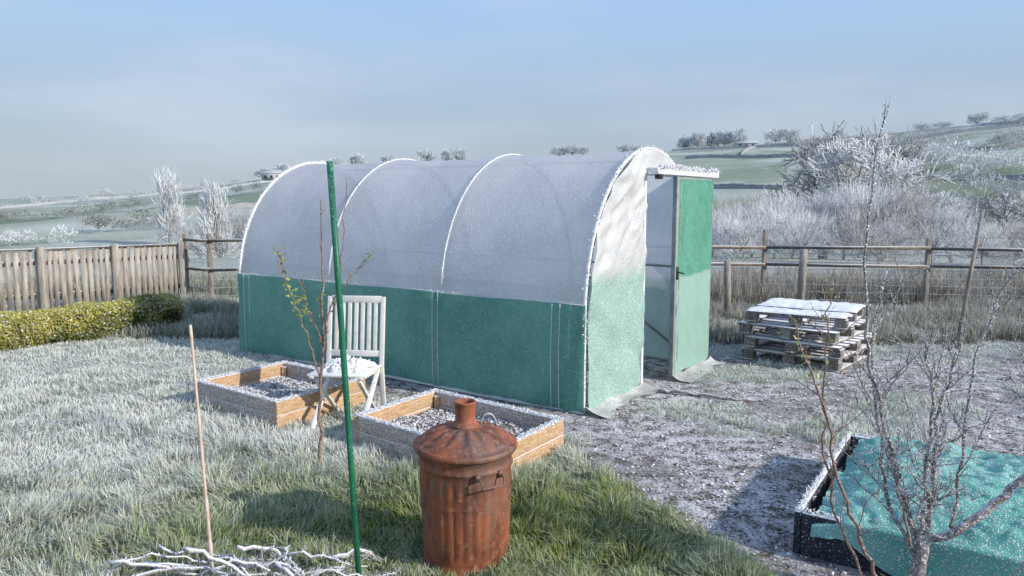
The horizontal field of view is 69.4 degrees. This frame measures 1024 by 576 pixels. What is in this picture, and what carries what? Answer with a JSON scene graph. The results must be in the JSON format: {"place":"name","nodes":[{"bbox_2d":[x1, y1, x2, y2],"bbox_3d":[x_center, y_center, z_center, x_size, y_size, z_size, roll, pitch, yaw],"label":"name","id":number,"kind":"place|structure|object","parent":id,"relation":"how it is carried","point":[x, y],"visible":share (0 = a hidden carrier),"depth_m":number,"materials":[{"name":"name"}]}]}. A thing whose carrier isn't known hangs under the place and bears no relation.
{"place":"outdoors","nodes":[
{"label":"outdoors","id":0,"kind":"place"},
{"bbox_2d":[3,263,238,299],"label":"tall grass","id":1,"kind":"structure","parent":0,"point":[201,282],"depth_m":12.81,"materials":[{"name":"plant"}]},
{"bbox_2d":[0,296,1023,575],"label":"lawn grass","id":2,"kind":"structure","parent":0,"point":[126,516],"depth_m":4.06,"materials":[{"name":"plant"}]},
{"bbox_2d":[0,123,1023,575],"bbox_3d":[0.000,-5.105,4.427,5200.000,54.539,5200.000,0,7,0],"label":"ground","id":3,"kind":"structure","parent":0,"point":[758,171],"depth_m":5.89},
{"bbox_2d":[10,249,146,260],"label":"frosted shrubs","id":4,"kind":"object","parent":3,"relation":"on","point":[71,256],"visible":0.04,"depth_m":57.49,"materials":[{"name":"white plant"}]},
{"bbox_2d":[64,521,117,559],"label":"weed stalks","id":5,"kind":"object","parent":3,"relation":"on","point":[67,527],"visible":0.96,"depth_m":3.23,"materials":[{"name":"grey plant"}]},
{"bbox_2d":[0,292,184,349],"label":"box hedge","id":6,"kind":"object","parent":3,"relation":"on","point":[75,322],"visible":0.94,"depth_m":8.46,"materials":[{"name":"green leaf"}]},
{"bbox_2d":[0,242,186,311],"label":"slatted timber fence","id":7,"kind":"object","parent":3,"relation":"on","point":[41,295],"visible":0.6,"depth_m":11.06,"materials":[{"name":"brown wood"}]},
{"bbox_2d":[0,180,271,208],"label":"dry stone wall","id":8,"kind":"structure","parent":3,"relation":"on","point":[96,198],"depth_m":240.57,"materials":[{"name":"grey stone"}]},
{"bbox_2d":[87,290,238,340],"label":"tall grass","id":9,"kind":"structure","parent":3,"relation":"on","point":[225,322],"depth_m":8.95,"materials":[{"name":"green plant"}]},
{"bbox_2d":[147,167,193,243],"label":"frosted tree","id":10,"kind":"object","parent":3,"relation":"on","point":[170,211],"visible":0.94,"depth_m":85.27,"materials":[{"name":"white plant"}]},
{"bbox_2d":[168,219,226,257],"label":"frosted tree","id":11,"kind":"object","parent":3,"relation":"on","point":[192,228],"visible":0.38,"depth_m":72.92,"materials":[{"name":"white plant"}]},
{"bbox_2d":[189,325,213,575],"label":"bamboo cane","id":12,"kind":"object","parent":3,"relation":"on","point":[206,504],"visible":0.93,"depth_m":3.05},
{"bbox_2d":[150,202,254,220],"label":"dry stone wall","id":13,"kind":"structure","parent":3,"relation":"on","point":[230,206],"depth_m":132.83,"materials":[{"name":"grey stone"}]},
{"bbox_2d":[182,233,241,298],"bbox_3d":[-3.290,-0.340,12.090,3.993,1.141,0.491,-1,7,-10],"label":"post and rail fence","id":14,"kind":"object","parent":3,"relation":"on","point":[210,269],"visible":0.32,"depth_m":11.68,"materials":[{"name":"wood"}]},
{"bbox_2d":[192,175,240,258],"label":"frosted tree","id":15,"kind":"object","parent":3,"relation":"on","point":[213,208],"visible":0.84,"depth_m":64.22,"materials":[{"name":"white plant"}]},
{"bbox_2d":[219,206,250,243],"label":"frosted tree","id":16,"kind":"object","parent":3,"relation":"on","point":[240,227],"visible":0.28,"depth_m":83.60,"materials":[{"name":"white plant"}]},
{"bbox_2d":[82,531,400,575],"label":"brushwood pile","id":17,"kind":"object","parent":3,"relation":"on","point":[278,563],"visible":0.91,"depth_m":3.07,"materials":[{"name":"white wood"}]},
{"bbox_2d":[261,170,281,179],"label":"stone barn","id":18,"kind":"structure","parent":3,"relation":"on","point":[269,174],"depth_m":313.65,"materials":[{"name":"white stone"}]},
{"bbox_2d":[197,360,365,428],"bbox_3d":[-1.811,0.804,5.805,1.062,0.227,0.878,5,8,36],"label":"raised bed","id":19,"kind":"object","parent":3,"relation":"on","point":[282,392],"visible":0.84,"depth_m":5.65,"materials":[{"name":"brown wood"}]},
{"bbox_2d":[273,178,374,470],"bbox_3d":[-1.061,0.249,4.247,0.567,1.741,0.187,-1,7,-10],"label":"sapling tree","id":20,"kind":"object","parent":3,"relation":"on","point":[320,373],"visible":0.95,"depth_m":4.24,"materials":[{"name":"bark"},{"name":"leaf"}]},
{"bbox_2d":[326,161,361,575],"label":"green garden stake","id":21,"kind":"object","parent":3,"relation":"on","point":[341,325],"visible":1,"depth_m":2.95,"materials":[{"name":"plastic"}]},
{"bbox_2d":[307,295,385,428],"bbox_3d":[-1.195,0.530,5.360,0.444,0.892,0.517,1,7,7],"label":"folding garden chair","id":22,"kind":"object","parent":3,"relation":"on","point":[360,368],"visible":0.82,"depth_m":5.52,"materials":[{"name":"wood"}]},
{"bbox_2d":[354,388,565,469],"bbox_3d":[-0.350,0.922,4.803,1.247,0.230,0.832,5,9,39],"label":"raised bed","id":23,"kind":"object","parent":3,"relation":"on","point":[398,427],"visible":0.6,"depth_m":4.85,"materials":[{"name":"brown wood"}]},
{"bbox_2d":[413,398,517,575],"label":"garden incinerator bin","id":24,"kind":"object","parent":3,"relation":"on","point":[465,460],"visible":0.98,"depth_m":3.12,"materials":[{"name":"rusted steel"}]},
{"bbox_2d":[237,145,724,418],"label":"polytunnel","id":25,"kind":"structure","parent":3,"relation":"on","point":[521,279],"depth_m":6.34,"materials":[{"name":"polythene sheeting"},{"name":"green netting"},{"name":"aluminium"}]},
{"bbox_2d":[0,116,1023,243],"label":"hedgerow trees","id":26,"kind":"object","parent":3,"relation":"on","point":[973,168],"visible":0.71,"depth_m":137.49,"materials":[{"name":"grey plant"}]},
{"bbox_2d":[252,111,1023,177],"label":"distant trees","id":27,"kind":"object","parent":3,"relation":"on","point":[696,139],"visible":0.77,"depth_m":323.97,"materials":[{"name":"grey plant"}]},
{"bbox_2d":[367,356,1023,575],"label":"frosted soil clods","id":28,"kind":"object","parent":3,"relation":"on","point":[723,491],"visible":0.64,"depth_m":4.68,"materials":[{"name":"soil"}]},
{"bbox_2d":[658,388,751,400],"bbox_3d":[1.555,0.874,6.009,0.748,0.059,0.056,3,8,25],"label":"fallen branch","id":29,"kind":"object","parent":3,"relation":"on","point":[661,390],"visible":1,"depth_m":6.03,"materials":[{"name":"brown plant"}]},
{"bbox_2d":[724,260,730,317],"bbox_3d":[2.908,0.045,9.976,0.125,0.833,0.100,0,7,0],"label":"timber post","id":30,"kind":"object","parent":3,"relation":"on","point":[727,284],"visible":0.71,"depth_m":9.93,"materials":[{"name":"wood"}]},
{"bbox_2d":[729,146,755,154],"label":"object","id":31,"kind":"structure","parent":3,"relation":"on","point":[747,149],"depth_m":218.60,"materials":[{"name":"white"}]},
{"bbox_2d":[734,141,757,145],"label":"stone farmhouse","id":32,"kind":"object","parent":3,"relation":"on","point":[743,143],"visible":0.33,"depth_m":280.33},
{"bbox_2d":[797,249,807,299],"bbox_3d":[4.057,-0.060,10.366,0.124,0.972,0.110,0,7,0],"label":"timber post","id":33,"kind":"object","parent":3,"relation":"on","point":[801,285],"visible":0.6,"depth_m":10.31,"materials":[{"name":"wood"}]},
{"bbox_2d":[738,298,876,372],"bbox_3d":[2.995,0.444,7.477,1.112,0.525,1.196,5,8,36],"label":"pallet stack","id":34,"kind":"object","parent":3,"relation":"on","point":[777,337],"visible":0.89,"depth_m":7.26,"materials":[{"name":"wood"}]},
{"bbox_2d":[664,318,1023,524],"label":"dead weeds","id":35,"kind":"object","parent":3,"relation":"on","point":[934,340],"visible":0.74,"depth_m":7.25,"materials":[{"name":"grey plant"}]},
{"bbox_2d":[672,124,1023,150],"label":"dry stone wall","id":36,"kind":"structure","parent":3,"relation":"on","point":[920,137],"depth_m":231.51,"materials":[{"name":"grey stone"}]},
{"bbox_2d":[765,117,941,258],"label":"bare tree","id":37,"kind":"object","parent":3,"relation":"on","point":[810,177],"visible":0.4,"depth_m":50.29,"materials":[{"name":"bark"},{"name":"frost"}]},
{"bbox_2d":[685,143,1023,158],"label":"dry stone wall","id":38,"kind":"structure","parent":3,"relation":"on","point":[788,155],"depth_m":190.47,"materials":[{"name":"grey stone"}]},
{"bbox_2d":[709,292,1023,344],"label":"tall grass","id":39,"kind":"structure","parent":3,"relation":"on","point":[919,314],"depth_m":9.32,"materials":[{"name":"plant"}]},
{"bbox_2d":[711,171,1023,265],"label":"frosted shrubs","id":40,"kind":"object","parent":3,"relation":"on","point":[748,224],"visible":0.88,"depth_m":23.06,"materials":[{"name":"white plant"}]},
{"bbox_2d":[711,229,1023,303],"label":"post and rail fence","id":41,"kind":"object","parent":3,"relation":"on","point":[928,248],"visible":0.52,"depth_m":11.11,"materials":[{"name":"wood"}]},
{"bbox_2d":[713,174,1023,189],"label":"dry stone wall","id":42,"kind":"structure","parent":3,"relation":"on","point":[736,186],"depth_m":134.10,"materials":[{"name":"grey stone"}]},
{"bbox_2d":[792,130,956,258],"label":"frosted tree","id":43,"kind":"object","parent":3,"relation":"on","point":[853,153],"visible":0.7,"depth_m":44.23,"materials":[{"name":"white plant"}]},
{"bbox_2d":[759,120,1022,144],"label":"dry stone wall","id":44,"kind":"structure","parent":3,"relation":"on","point":[925,130],"depth_m":275.44,"materials":[{"name":"grey stone"}]},
{"bbox_2d":[788,97,1023,575],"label":"frosted shrub","id":45,"kind":"object","parent":3,"relation":"on","point":[922,537],"visible":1,"depth_m":2.85,"materials":[{"name":"grey plant"}]},
{"bbox_2d":[793,431,1023,575],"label":"netted raised bed","id":46,"kind":"object","parent":3,"relation":"on","point":[992,544],"visible":0.72,"depth_m":3.25,"materials":[{"name":"teal fabric"}]},
{"bbox_2d":[911,184,989,263],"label":"frosted tree","id":47,"kind":"object","parent":3,"relation":"on","point":[950,201],"visible":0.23,"depth_m":59.38,"materials":[{"name":"white plant"}]},
{"bbox_2d":[955,209,984,348],"bbox_3d":[4.883,-0.071,7.897,0.212,1.535,0.044,0,7,0],"label":"leaning fence pole","id":48,"kind":"object","parent":3,"relation":"on","point":[970,272],"visible":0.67,"depth_m":7.88,"materials":[{"name":"brown wood"}]},
{"bbox_2d":[968,238,1023,304],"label":"wire strands","id":49,"kind":"object","parent":48,"relation":"attached to","point":[1002,271],"visible":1,"depth_m":7.86},
{"bbox_2d":[941,176,1023,265],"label":"bare tree","id":50,"kind":"object","parent":3,"relation":"on","point":[984,203],"visible":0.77,"depth_m":53.19,"materials":[{"name":"bark"},{"name":"wood"},{"name":"frost"}]},
{"bbox_2d":[982,122,1018,125],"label":"dry stone wall","id":51,"kind":"structure","parent":3,"relation":"on","point":[996,123],"depth_m":247.53,"materials":[{"name":"grey stone"}]},
{"bbox_2d":[0,0,1023,198],"label":"sky","id":52,"kind":"structure","parent":0,"point":[95,95],"materials":[{"name":"blue"}]},
{"bbox_2d":[710,250,1023,306],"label":"tall grass","id":53,"kind":"structure","parent":0,"point":[741,279],"depth_m":11.77,"materials":[{"name":"plant"}]}
]}

